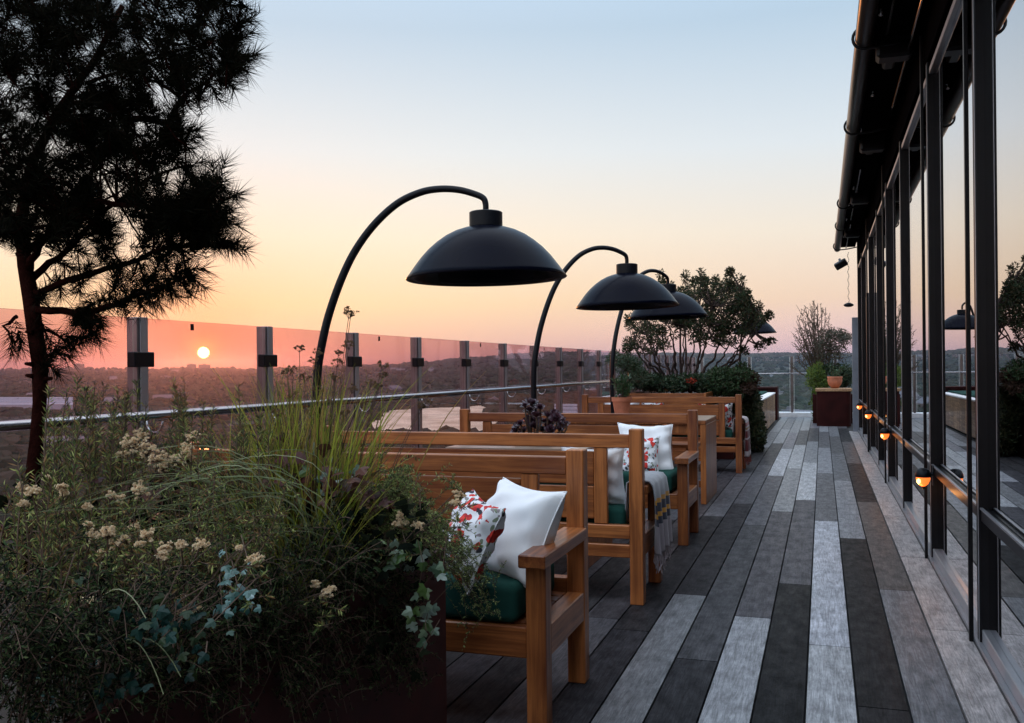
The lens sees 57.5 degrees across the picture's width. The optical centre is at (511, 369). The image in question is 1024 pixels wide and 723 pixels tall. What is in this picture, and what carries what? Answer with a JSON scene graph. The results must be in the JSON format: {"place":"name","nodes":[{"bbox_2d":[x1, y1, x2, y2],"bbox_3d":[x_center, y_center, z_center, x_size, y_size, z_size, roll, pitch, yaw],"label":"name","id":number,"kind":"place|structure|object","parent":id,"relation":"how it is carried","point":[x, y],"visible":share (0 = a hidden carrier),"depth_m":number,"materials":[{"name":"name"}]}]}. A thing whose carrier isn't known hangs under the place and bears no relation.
{"place":"outdoors","nodes":[
{"label":"outdoors","id":0,"kind":"place"},
{"bbox_2d":[0,308,695,513],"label":"glass balustrade","id":1,"kind":"object","parent":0,"point":[140,359],"visible":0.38,"depth_m":6.23,"materials":[{"name":"metal"}]},
{"bbox_2d":[2,355,849,389],"bbox_3d":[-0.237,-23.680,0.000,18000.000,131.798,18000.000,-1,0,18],"label":"ground","id":2,"kind":"structure","parent":0,"point":[777,369],"depth_m":2679.60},
{"bbox_2d":[0,397,72,408],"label":"warehouse","id":3,"kind":"structure","parent":2,"relation":"on","point":[24,402],"depth_m":931.88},
{"bbox_2d":[46,404,65,410],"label":"distant building","id":4,"kind":"structure","parent":2,"relation":"on","point":[57,407],"depth_m":830.03,"materials":[{"name":"white"}]},
{"bbox_2d":[46,436,86,442],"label":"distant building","id":5,"kind":"structure","parent":2,"relation":"on","point":[82,437],"depth_m":450.49,"materials":[{"name":"grey"}]},
{"bbox_2d":[73,363,83,368],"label":"distant tower","id":6,"kind":"structure","parent":2,"relation":"on","point":[79,365],"depth_m":4253.23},
{"bbox_2d":[101,397,119,402],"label":"distant building","id":7,"kind":"structure","parent":2,"relation":"on","point":[109,399],"depth_m":1015.12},
{"bbox_2d":[152,394,173,398],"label":"distant building","id":8,"kind":"structure","parent":2,"relation":"on","point":[165,396],"depth_m":1162.99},
{"bbox_2d":[187,364,195,368],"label":"distant tower","id":9,"kind":"structure","parent":2,"relation":"on","point":[193,366],"depth_m":4715.08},
{"bbox_2d":[198,364,209,368],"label":"distant tower","id":10,"kind":"structure","parent":2,"relation":"on","point":[204,366],"depth_m":4734.97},
{"bbox_2d":[387,385,401,390],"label":"distant building","id":11,"kind":"structure","parent":2,"relation":"on","point":[393,387],"depth_m":1449.34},
{"bbox_2d":[0,351,852,523],"bbox_3d":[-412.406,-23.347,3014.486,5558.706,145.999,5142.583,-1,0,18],"label":"distant woods","id":12,"kind":"object","parent":2,"relation":"on","point":[15,444],"visible":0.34,"depth_m":1583.28,"materials":[{"name":"green plant"}]},
{"bbox_2d":[554,404,576,424],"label":"warehouse","id":13,"kind":"structure","parent":2,"relation":"on","point":[569,408],"depth_m":638.13,"materials":[{"name":"white"}]},
{"bbox_2d":[782,406,798,411],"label":"distant building","id":14,"kind":"structure","parent":2,"relation":"on","point":[788,408],"depth_m":699.24,"materials":[{"name":"white"}]},
{"bbox_2d":[793,409,812,411],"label":"distant building","id":15,"kind":"structure","parent":2,"relation":"on","point":[796,410],"depth_m":593.55,"materials":[{"name":"white"}]},
{"bbox_2d":[0,0,858,369],"label":"sky","id":16,"kind":"structure","parent":0,"point":[674,136],"materials":[{"name":"blue"}]},
{"bbox_2d":[372,406,495,430],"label":"field","id":17,"kind":"structure","parent":0,"point":[433,419],"depth_m":685.78,"materials":[{"name":"beige"}]},
{"bbox_2d":[736,372,762,395],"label":"shrub","id":18,"kind":"object","parent":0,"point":[749,384],"visible":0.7,"depth_m":12.86,"materials":[{"name":"plant"}]},
{"bbox_2d":[699,419,965,722],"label":"terrace slab","id":19,"kind":"structure","parent":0,"point":[849,428],"depth_m":4.64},
{"bbox_2d":[446,417,1016,722],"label":"deck","id":20,"kind":"structure","parent":19,"relation":"on","point":[658,656],"depth_m":4.39,"materials":[{"name":"grey wood"}]},
{"bbox_2d":[0,524,446,722],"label":"planter box","id":21,"kind":"object","parent":20,"relation":"on","point":[428,704],"visible":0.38,"depth_m":2.22,"materials":[{"name":"red metal"}]},
{"bbox_2d":[0,452,85,698],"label":"rosemary bush","id":22,"kind":"object","parent":21,"relation":"on","point":[47,554],"visible":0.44,"depth_m":1.77,"materials":[{"name":"green plant"}]},
{"bbox_2d":[15,474,86,626],"bbox_3d":[-0.920,0.404,1.858,0.131,0.392,0.431,-1,0,-31],"label":"flowering yarrow","id":23,"kind":"object","parent":21,"relation":"on","point":[36,490],"visible":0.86,"depth_m":1.75,"materials":[{"name":"beige plant"}]},
{"bbox_2d":[25,372,117,610],"bbox_3d":[-1.050,0.303,2.242,0.212,0.596,0.563,-1,0,-26],"label":"rosemary bush","id":24,"kind":"object","parent":21,"relation":"on","point":[89,459],"visible":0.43,"depth_m":2.13,"materials":[{"name":"green plant"}]},
{"bbox_2d":[94,479,150,602],"bbox_3d":[-0.835,0.407,1.978,0.120,0.383,0.450,-1,0,-23],"label":"flowering yarrow","id":25,"kind":"object","parent":21,"relation":"on","point":[140,491],"visible":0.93,"depth_m":1.97,"materials":[{"name":"beige plant"}]},
{"bbox_2d":[86,384,163,604],"bbox_3d":[-0.958,0.316,2.347,0.197,0.568,0.518,-1,0,-28],"label":"rosemary bush","id":26,"kind":"object","parent":21,"relation":"on","point":[113,471],"visible":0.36,"depth_m":2.21,"materials":[{"name":"green plant"}]},
{"bbox_2d":[3,552,255,722],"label":"ivy plant","id":27,"kind":"object","parent":21,"relation":"in","point":[168,629],"visible":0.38,"depth_m":1.45,"materials":[{"name":"green plant"}]},
{"bbox_2d":[0,0,270,580],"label":"pine tree","id":28,"kind":"object","parent":21,"relation":"on","point":[195,216],"visible":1,"depth_m":2.27,"materials":[{"name":"green plant"}]},
{"bbox_2d":[63,502,218,679],"bbox_3d":[-0.706,0.424,1.761,0.253,0.347,0.495,-1,0,-23],"label":"flowering yarrow","id":29,"kind":"object","parent":21,"relation":"on","point":[108,533],"visible":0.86,"depth_m":1.66,"materials":[{"name":"beige plant"}]},
{"bbox_2d":[0,512,294,722],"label":"trailing shrub","id":30,"kind":"object","parent":21,"relation":"in","point":[13,589],"visible":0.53,"depth_m":1.36,"materials":[{"name":"green plant"}]},
{"bbox_2d":[115,428,202,606],"bbox_3d":[-0.809,0.364,2.133,0.176,0.470,0.491,-1,0,-25],"label":"flowering yarrow","id":31,"kind":"object","parent":21,"relation":"on","point":[132,443],"visible":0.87,"depth_m":2.06,"materials":[{"name":"beige plant"}]},
{"bbox_2d":[0,427,320,663],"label":"trailing shrub","id":32,"kind":"object","parent":21,"relation":"in","point":[254,548],"visible":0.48,"depth_m":1.87,"materials":[{"name":"green plant"}]},
{"bbox_2d":[55,544,274,722],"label":"flowering yarrow","id":33,"kind":"object","parent":21,"relation":"on","point":[256,561],"visible":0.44,"depth_m":1.56,"materials":[{"name":"green plant"}]},
{"bbox_2d":[3,445,345,693],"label":"sweeping grass","id":34,"kind":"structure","parent":21,"relation":"on","point":[247,492],"depth_m":1.98,"materials":[{"name":"green plant"}]},
{"bbox_2d":[126,375,244,589],"bbox_3d":[-0.858,0.307,2.448,0.282,0.584,0.552,-1,0,-20],"label":"rosemary bush","id":35,"kind":"object","parent":21,"relation":"on","point":[182,414],"visible":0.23,"depth_m":2.28,"materials":[{"name":"green plant"}]},
{"bbox_2d":[0,463,439,684],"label":"undergrowth","id":36,"kind":"object","parent":21,"relation":"in","point":[403,505],"visible":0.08,"depth_m":2.27,"materials":[{"name":"green plant"}]},
{"bbox_2d":[0,491,442,722],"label":"trailing shrub","id":37,"kind":"object","parent":21,"relation":"in","point":[271,615],"visible":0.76,"depth_m":1.89,"materials":[{"name":"green plant"}]},
{"bbox_2d":[164,406,286,623],"bbox_3d":[-0.702,0.345,2.255,0.315,0.507,0.599,-1,0,-13],"label":"rosemary bush","id":38,"kind":"object","parent":21,"relation":"on","point":[259,501],"visible":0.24,"depth_m":2.20,"materials":[{"name":"green plant"}]},
{"bbox_2d":[91,426,395,514],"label":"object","id":39,"kind":"object","parent":21,"relation":"in","point":[356,480],"visible":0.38,"depth_m":2.27,"materials":[{"name":"green plant"}]},
{"bbox_2d":[213,535,274,620],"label":"ivy plant","id":40,"kind":"object","parent":21,"relation":"in","point":[249,594],"visible":0.86,"depth_m":1.55,"materials":[{"name":"green plant"}]},
{"bbox_2d":[156,306,465,611],"bbox_3d":[-0.534,0.215,2.325,0.924,0.761,0.930,-1,0,7],"label":"grass clump","id":41,"kind":"object","parent":21,"relation":"on","point":[295,440],"visible":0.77,"depth_m":2.33,"materials":[{"name":"green plant"}]},
{"bbox_2d":[277,579,346,634],"bbox_3d":[-0.435,0.517,1.988,0.102,0.157,0.330,-1,0,-38],"label":"flowering yarrow","id":42,"kind":"object","parent":21,"relation":"in","point":[327,592],"visible":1,"depth_m":1.92,"materials":[{"name":"green plant"}]},
{"bbox_2d":[299,443,459,647],"bbox_3d":[-0.342,0.434,2.368,0.425,0.507,0.301,-1,0,-5],"label":"ivy plant","id":43,"kind":"object","parent":21,"relation":"in","point":[424,612],"visible":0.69,"depth_m":2.29,"materials":[{"name":"green plant"}]},
{"bbox_2d":[341,449,482,601],"bbox_3d":[-0.331,0.451,2.678,0.498,0.518,0.842,-1,0,-2],"label":"trailing shrub","id":44,"kind":"object","parent":21,"relation":"in","point":[405,482],"visible":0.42,"depth_m":2.44,"materials":[{"name":"green plant"}]},
{"bbox_2d":[358,490,477,582],"bbox_3d":[-0.253,0.448,2.367,0.357,0.291,0.310,-1,0,18],"label":"flowering yarrow","id":45,"kind":"object","parent":21,"relation":"on","point":[399,523],"visible":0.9,"depth_m":2.27,"materials":[{"name":"green plant"}]},
{"bbox_2d":[402,531,506,649],"bbox_3d":[-0.300,0.682,2.928,0.625,0.438,0.276,-1,0,-28],"label":"trailing shrub","id":46,"kind":"object","parent":21,"relation":"on","point":[486,576],"visible":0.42,"depth_m":3.00,"materials":[{"name":"green plant"}]},
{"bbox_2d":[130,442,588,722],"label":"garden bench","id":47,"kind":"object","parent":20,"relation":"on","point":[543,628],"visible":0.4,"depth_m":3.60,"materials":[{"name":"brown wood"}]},
{"bbox_2d":[445,563,553,621],"bbox_3d":[-0.694,0.806,3.655,1.660,0.135,0.500,-1,0,18],"label":"seat cushion","id":48,"kind":"object","parent":47,"relation":"on","point":[510,596],"visible":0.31,"depth_m":3.20,"materials":[{"name":"green fabric"}]},
{"bbox_2d":[445,488,505,595],"bbox_3d":[-0.143,0.575,3.149,0.148,0.306,0.310,25,-5,-23],"label":"throw pillow","id":49,"kind":"object","parent":48,"relation":"on","point":[488,523],"visible":0.65,"depth_m":3.04,"materials":[{"name":"white fabric"}]},
{"bbox_2d":[484,477,566,587],"bbox_3d":[0.014,0.588,3.382,0.187,0.370,0.380,28,-14,-34],"label":"throw pillow","id":50,"kind":"object","parent":48,"relation":"on","point":[533,517],"visible":0.65,"depth_m":3.27,"materials":[{"name":"white fabric"}]},
{"bbox_2d":[313,185,566,434],"bbox_3d":[-0.511,0.067,5.621,1.723,2.316,0.950,-1,0,18],"label":"lamp","id":51,"kind":"object","parent":20,"relation":"on","point":[485,248],"visible":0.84,"depth_m":5.38,"materials":[{"name":"metal"}]},
{"bbox_2d":[319,425,662,605],"bbox_3d":[-0.119,0.769,5.383,1.904,0.905,0.645,-1,0,18],"label":"garden bench","id":52,"kind":"object","parent":20,"relation":"on","point":[638,531],"visible":0.45,"depth_m":4.89,"materials":[{"name":"brown wood"}]},
{"bbox_2d":[560,504,629,523],"bbox_3d":[-0.117,0.801,5.388,1.660,0.135,0.500,-1,0,18],"label":"seat cushion","id":53,"kind":"object","parent":52,"relation":"on","point":[617,513],"visible":0.09,"depth_m":4.91,"materials":[{"name":"green fabric"}]},
{"bbox_2d":[561,447,624,503],"bbox_3d":[0.451,0.580,5.074,0.367,0.343,0.173,-1,12,23],"label":"throw pillow","id":54,"kind":"object","parent":53,"relation":"on","point":[616,492],"visible":0.25,"depth_m":4.98,"materials":[{"name":"white fabric"}]},
{"bbox_2d":[625,471,672,573],"bbox_3d":[0.760,0.833,5.104,0.200,0.507,0.441,-1,0,18],"label":"throw blanket","id":55,"kind":"object","parent":52,"relation":"on","point":[657,481],"visible":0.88,"depth_m":5.01,"materials":[{"name":"grey fabric"}]},
{"bbox_2d":[446,445,612,567],"bbox_3d":[0.133,0.851,6.092,0.890,0.735,0.800,-1,0,18],"label":"dining table","id":56,"kind":"object","parent":20,"relation":"on","point":[592,560],"visible":0.06,"depth_m":5.79,"materials":[{"name":"brown wood"}]},
{"bbox_2d":[509,397,568,432],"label":"potted succulent","id":57,"kind":"object","parent":56,"relation":"on","point":[534,420],"visible":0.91,"depth_m":5.99,"materials":[{"name":"plant"}]},
{"bbox_2d":[460,409,698,545],"bbox_3d":[0.395,0.764,6.930,1.904,0.905,0.645,-1,0,18],"label":"garden bench","id":58,"kind":"object","parent":20,"relation":"on","point":[684,497],"visible":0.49,"depth_m":6.93,"materials":[{"name":"brown wood"}]},
{"bbox_2d":[540,467,676,492],"bbox_3d":[0.394,0.796,6.924,1.660,0.135,0.500,-1,0,18],"label":"seat cushion","id":59,"kind":"object","parent":58,"relation":"on","point":[671,474],"visible":0.18,"depth_m":6.53,"materials":[{"name":"green fabric"}]},
{"bbox_2d":[623,436,659,470],"bbox_3d":[0.909,0.631,6.677,0.302,0.321,0.140,-3,-25,16],"label":"throw pillow","id":60,"kind":"object","parent":59,"relation":"on","point":[651,452],"visible":0.4,"depth_m":6.63,"materials":[{"name":"white fabric"}]},
{"bbox_2d":[617,422,673,469],"bbox_3d":[0.984,0.592,6.820,0.416,0.443,0.183,2,-29,0],"label":"throw pillow","id":61,"kind":"object","parent":59,"relation":"on","point":[664,433],"visible":0.28,"depth_m":6.80,"materials":[{"name":"white fabric"}]},
{"bbox_2d":[531,245,679,410],"bbox_3d":[0.765,0.040,8.607,1.558,2.345,0.942,-1,0,1],"label":"arc heater","id":62,"kind":"object","parent":20,"relation":"on","point":[627,286],"visible":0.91,"depth_m":8.36,"materials":[{"name":"metal"}]},
{"bbox_2d":[568,415,716,504],"bbox_3d":[1.214,0.833,8.905,1.365,0.750,0.860,-1,0,18],"label":"dining table","id":63,"kind":"object","parent":20,"relation":"on","point":[707,432],"visible":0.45,"depth_m":8.46,"materials":[{"name":"brown wood"}]},
{"bbox_2d":[610,374,632,412],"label":"potted succulent","id":64,"kind":"object","parent":63,"relation":"on","point":[621,402],"visible":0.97,"depth_m":8.91,"materials":[{"name":"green plant"}]},
{"bbox_2d":[610,269,708,412],"bbox_3d":[1.541,0.017,10.901,0.944,2.376,1.684,-1,0,61],"label":"arc heater","id":65,"kind":"object","parent":20,"relation":"on","point":[688,307],"visible":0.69,"depth_m":10.74,"materials":[{"name":"metal"}]},
{"bbox_2d":[582,394,745,473],"bbox_3d":[1.839,0.749,11.271,1.904,0.905,0.645,-1,0,18],"label":"garden bench","id":66,"kind":"object","parent":20,"relation":"on","point":[734,445],"visible":0.51,"depth_m":10.86,"materials":[{"name":"brown wood"}]},
{"bbox_2d":[672,429,735,437],"bbox_3d":[1.841,0.781,11.276,1.660,0.135,0.500,-1,0,18],"label":"seat cushion","id":67,"kind":"object","parent":66,"relation":"on","point":[728,433],"visible":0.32,"depth_m":10.82,"materials":[{"name":"green fabric"}]},
{"bbox_2d":[642,403,663,404],"bbox_3d":[1.704,0.538,11.206,0.287,0.348,0.150,-1,17,20],"label":"throw pillow","id":68,"kind":"object","parent":67,"relation":"on","point":[652,403],"visible":0.12,"depth_m":11.14,"materials":[{"name":"white fabric"}]},
{"bbox_2d":[698,403,734,430],"bbox_3d":[2.411,0.565,10.997,0.406,0.358,0.156,-2,19,18],"label":"throw pillow","id":69,"kind":"object","parent":67,"relation":"on","point":[728,417],"visible":0.38,"depth_m":10.91,"materials":[{"name":"white fabric"}]},
{"bbox_2d":[733,416,751,464],"bbox_3d":[2.718,0.841,10.997,0.194,0.561,0.421,-1,0,18],"label":"throw blanket","id":70,"kind":"object","parent":66,"relation":"on","point":[747,453],"visible":0.89,"depth_m":10.87,"materials":[{"name":"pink fabric"}]},
{"bbox_2d":[627,390,725,460],"bbox_3d":[2.486,0.753,13.666,1.049,0.885,2.900,-1,0,18],"label":"planter box","id":71,"kind":"object","parent":20,"relation":"on","point":[665,394],"visible":0.09,"depth_m":12.27,"materials":[{"name":"brown wood"}]},
{"bbox_2d":[604,349,653,385],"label":"potted plant","id":72,"kind":"object","parent":71,"relation":"on","point":[626,363],"visible":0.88,"depth_m":12.22,"materials":[{"name":"green plant"}]},
{"bbox_2d":[618,370,717,392],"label":"shrub","id":73,"kind":"object","parent":71,"relation":"in","point":[659,383],"visible":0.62,"depth_m":13.00,"materials":[{"name":"green plant"}]},
{"bbox_2d":[685,377,696,390],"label":"red flower","id":74,"kind":"object","parent":71,"relation":"on","point":[690,379],"visible":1,"depth_m":12.79,"materials":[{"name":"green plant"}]},
{"bbox_2d":[621,266,777,392],"bbox_3d":[2.706,-0.577,13.610,2.288,1.887,1.677,-1,0,0],"label":"evergreen tree","id":75,"kind":"object","parent":71,"relation":"in","point":[749,314],"visible":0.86,"depth_m":13.34,"materials":[{"name":"green plant"}]},
{"bbox_2d":[703,361,757,403],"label":"shrub","id":76,"kind":"object","parent":71,"relation":"in","point":[727,384],"visible":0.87,"depth_m":12.89,"materials":[{"name":"green plant"}]},
{"bbox_2d":[672,441,699,450],"bbox_3d":[1.380,0.981,9.662,1.100,0.450,0.360,-1,0,18],"label":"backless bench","id":77,"kind":"object","parent":20,"relation":"on","point":[679,444],"visible":0.06,"depth_m":9.39,"materials":[{"name":"brown wood"}]},
{"bbox_2d":[716,413,735,458],"bbox_3d":[3.193,0.913,13.590,0.298,0.550,2.600,-1,0,18],"label":"planter box","id":78,"kind":"object","parent":20,"relation":"on","point":[726,455],"visible":0.16,"depth_m":12.35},
{"bbox_2d":[727,388,769,452],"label":"ivy plant","id":79,"kind":"object","parent":78,"relation":"in","point":[752,409],"visible":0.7,"depth_m":13.24,"materials":[{"name":"green plant"}]},
{"bbox_2d":[733,323,776,365],"bbox_3d":[5.302,-0.092,20.526,1.030,2.518,0.978,-1,0,18],"label":"arc heater","id":80,"kind":"object","parent":20,"relation":"on","point":[765,328],"visible":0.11,"depth_m":20.20,"materials":[{"name":"metal"}]},
{"bbox_2d":[758,391,774,428],"bbox_3d":[4.506,0.835,18.027,0.872,0.680,5.870,-1,0,18],"label":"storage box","id":81,"kind":"object","parent":20,"relation":"on","point":[768,399],"visible":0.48,"depth_m":18.53,"materials":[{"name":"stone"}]},
{"bbox_2d":[757,386,778,419],"bbox_3d":[5.650,0.788,21.835,1.120,0.750,0.800,-1,0,18],"label":"planter box","id":82,"kind":"object","parent":20,"relation":"on","point":[775,389],"visible":0.41,"depth_m":21.36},
{"bbox_2d":[813,393,852,423],"bbox_3d":[7.073,0.839,20.598,0.800,0.620,1.650,-1,0,18],"label":"planter box","id":83,"kind":"object","parent":20,"relation":"on","point":[814,408],"visible":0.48,"depth_m":19.92,"materials":[{"name":"brown wood"}]},
{"bbox_2d":[808,387,816,420],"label":"ivy plant","id":84,"kind":"object","parent":83,"relation":"in","point":[812,392],"visible":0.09,"depth_m":20.60,"materials":[{"name":"green plant"}]},
{"bbox_2d":[804,361,830,391],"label":"leafy shrub","id":85,"kind":"object","parent":83,"relation":"on","point":[817,376],"visible":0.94,"depth_m":20.76,"materials":[{"name":"green plant"}]},
{"bbox_2d":[789,301,846,385],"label":"bare shrub","id":86,"kind":"object","parent":83,"relation":"in","point":[811,353],"visible":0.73,"depth_m":21.41,"materials":[{"name":"brown plant"}]},
{"bbox_2d":[812,326,851,365],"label":"olive shrub","id":87,"kind":"object","parent":83,"relation":"in","point":[842,339],"visible":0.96,"depth_m":20.96,"materials":[{"name":"green plant"}]},
{"bbox_2d":[822,361,851,387],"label":"leafy shrub","id":88,"kind":"object","parent":83,"relation":"on","point":[846,373],"visible":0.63,"depth_m":20.87,"materials":[{"name":"green plant"}]},
{"bbox_2d":[815,388,851,425],"bbox_3d":[6.633,0.773,19.232,0.700,0.762,0.820,-1,0,18],"label":"plant stand","id":89,"kind":"object","parent":20,"relation":"on","point":[833,406],"visible":0.99,"depth_m":18.86,"materials":[{"name":"brown wood"}]},
{"bbox_2d":[827,365,843,387],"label":"potted plant","id":90,"kind":"object","parent":89,"relation":"on","point":[835,381],"visible":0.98,"depth_m":19.10,"materials":[{"name":"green plant"}]},
{"bbox_2d":[779,412,812,417],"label":"kerb","id":91,"kind":"structure","parent":19,"relation":"on","point":[795,414],"depth_m":22.45,"materials":[{"name":"stone"}]},
{"bbox_2d":[701,356,837,412],"bbox_3d":[6.491,0.370,22.668,3.802,1.360,0.146,-1,0,18],"label":"glass balustrade","id":92,"kind":"object","parent":91,"relation":"on","point":[792,373],"visible":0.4,"depth_m":22.58,"materials":[{"name":"metal"}]},
{"bbox_2d":[852,0,1023,722],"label":"glass building","id":93,"kind":"structure","parent":19,"relation":"on","point":[938,353],"depth_m":4.80,"materials":[{"name":"black glass"}]},
{"bbox_2d":[857,402,862,409],"bbox_3d":[5.739,0.604,15.377,0.106,0.144,0.092,-1,0,18],"label":"wall lantern","id":94,"kind":"object","parent":93,"relation":"attached to","point":[859,405],"depth_m":15.35,"materials":[{"name":"orange glass"}]},
{"bbox_2d":[865,409,872,419],"bbox_3d":[4.760,0.603,12.435,0.106,0.144,0.092,-1,0,18],"label":"wall lantern","id":95,"kind":"object","parent":93,"relation":"attached to","point":[868,414],"depth_m":12.41,"materials":[{"name":"orange glass"}]},
{"bbox_2d":[833,0,923,251],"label":"awning","id":96,"kind":"object","parent":93,"relation":"attached to","point":[883,34],"visible":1,"depth_m":7.41,"materials":[{"name":"black painted metal"},{"name":"dark fabric"}]},
{"bbox_2d":[834,258,847,269],"bbox_3d":[6.002,-1.917,16.966,0.250,0.250,0.339,-1,0,28],"label":"floodlight","id":97,"kind":"object","parent":96,"relation":"hanging from","point":[840,264],"visible":1,"depth_m":16.84,"materials":[{"name":"black metal"}]},
{"bbox_2d":[844,252,853,306],"bbox_3d":[6.205,-1.654,17.200,0.180,1.014,0.180,-1,0,18],"label":"pendant lamp","id":98,"kind":"object","parent":96,"relation":"hanging from","point":[848,304],"visible":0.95,"depth_m":17.16,"materials":[{"name":"black metal"}]},
{"bbox_2d":[880,426,890,440],"bbox_3d":[3.671,0.634,9.162,0.106,0.144,0.092,-1,0,18],"label":"wall lantern","id":99,"kind":"object","parent":93,"relation":"attached to","point":[885,433],"depth_m":9.14,"materials":[{"name":"orange glass"}]},
{"bbox_2d":[915,465,933,488],"bbox_3d":[2.516,0.660,5.689,0.106,0.144,0.092,-1,0,18],"label":"wall lantern","id":100,"kind":"object","parent":93,"relation":"attached to","point":[923,476],"depth_m":5.66,"materials":[{"name":"orange glass"}]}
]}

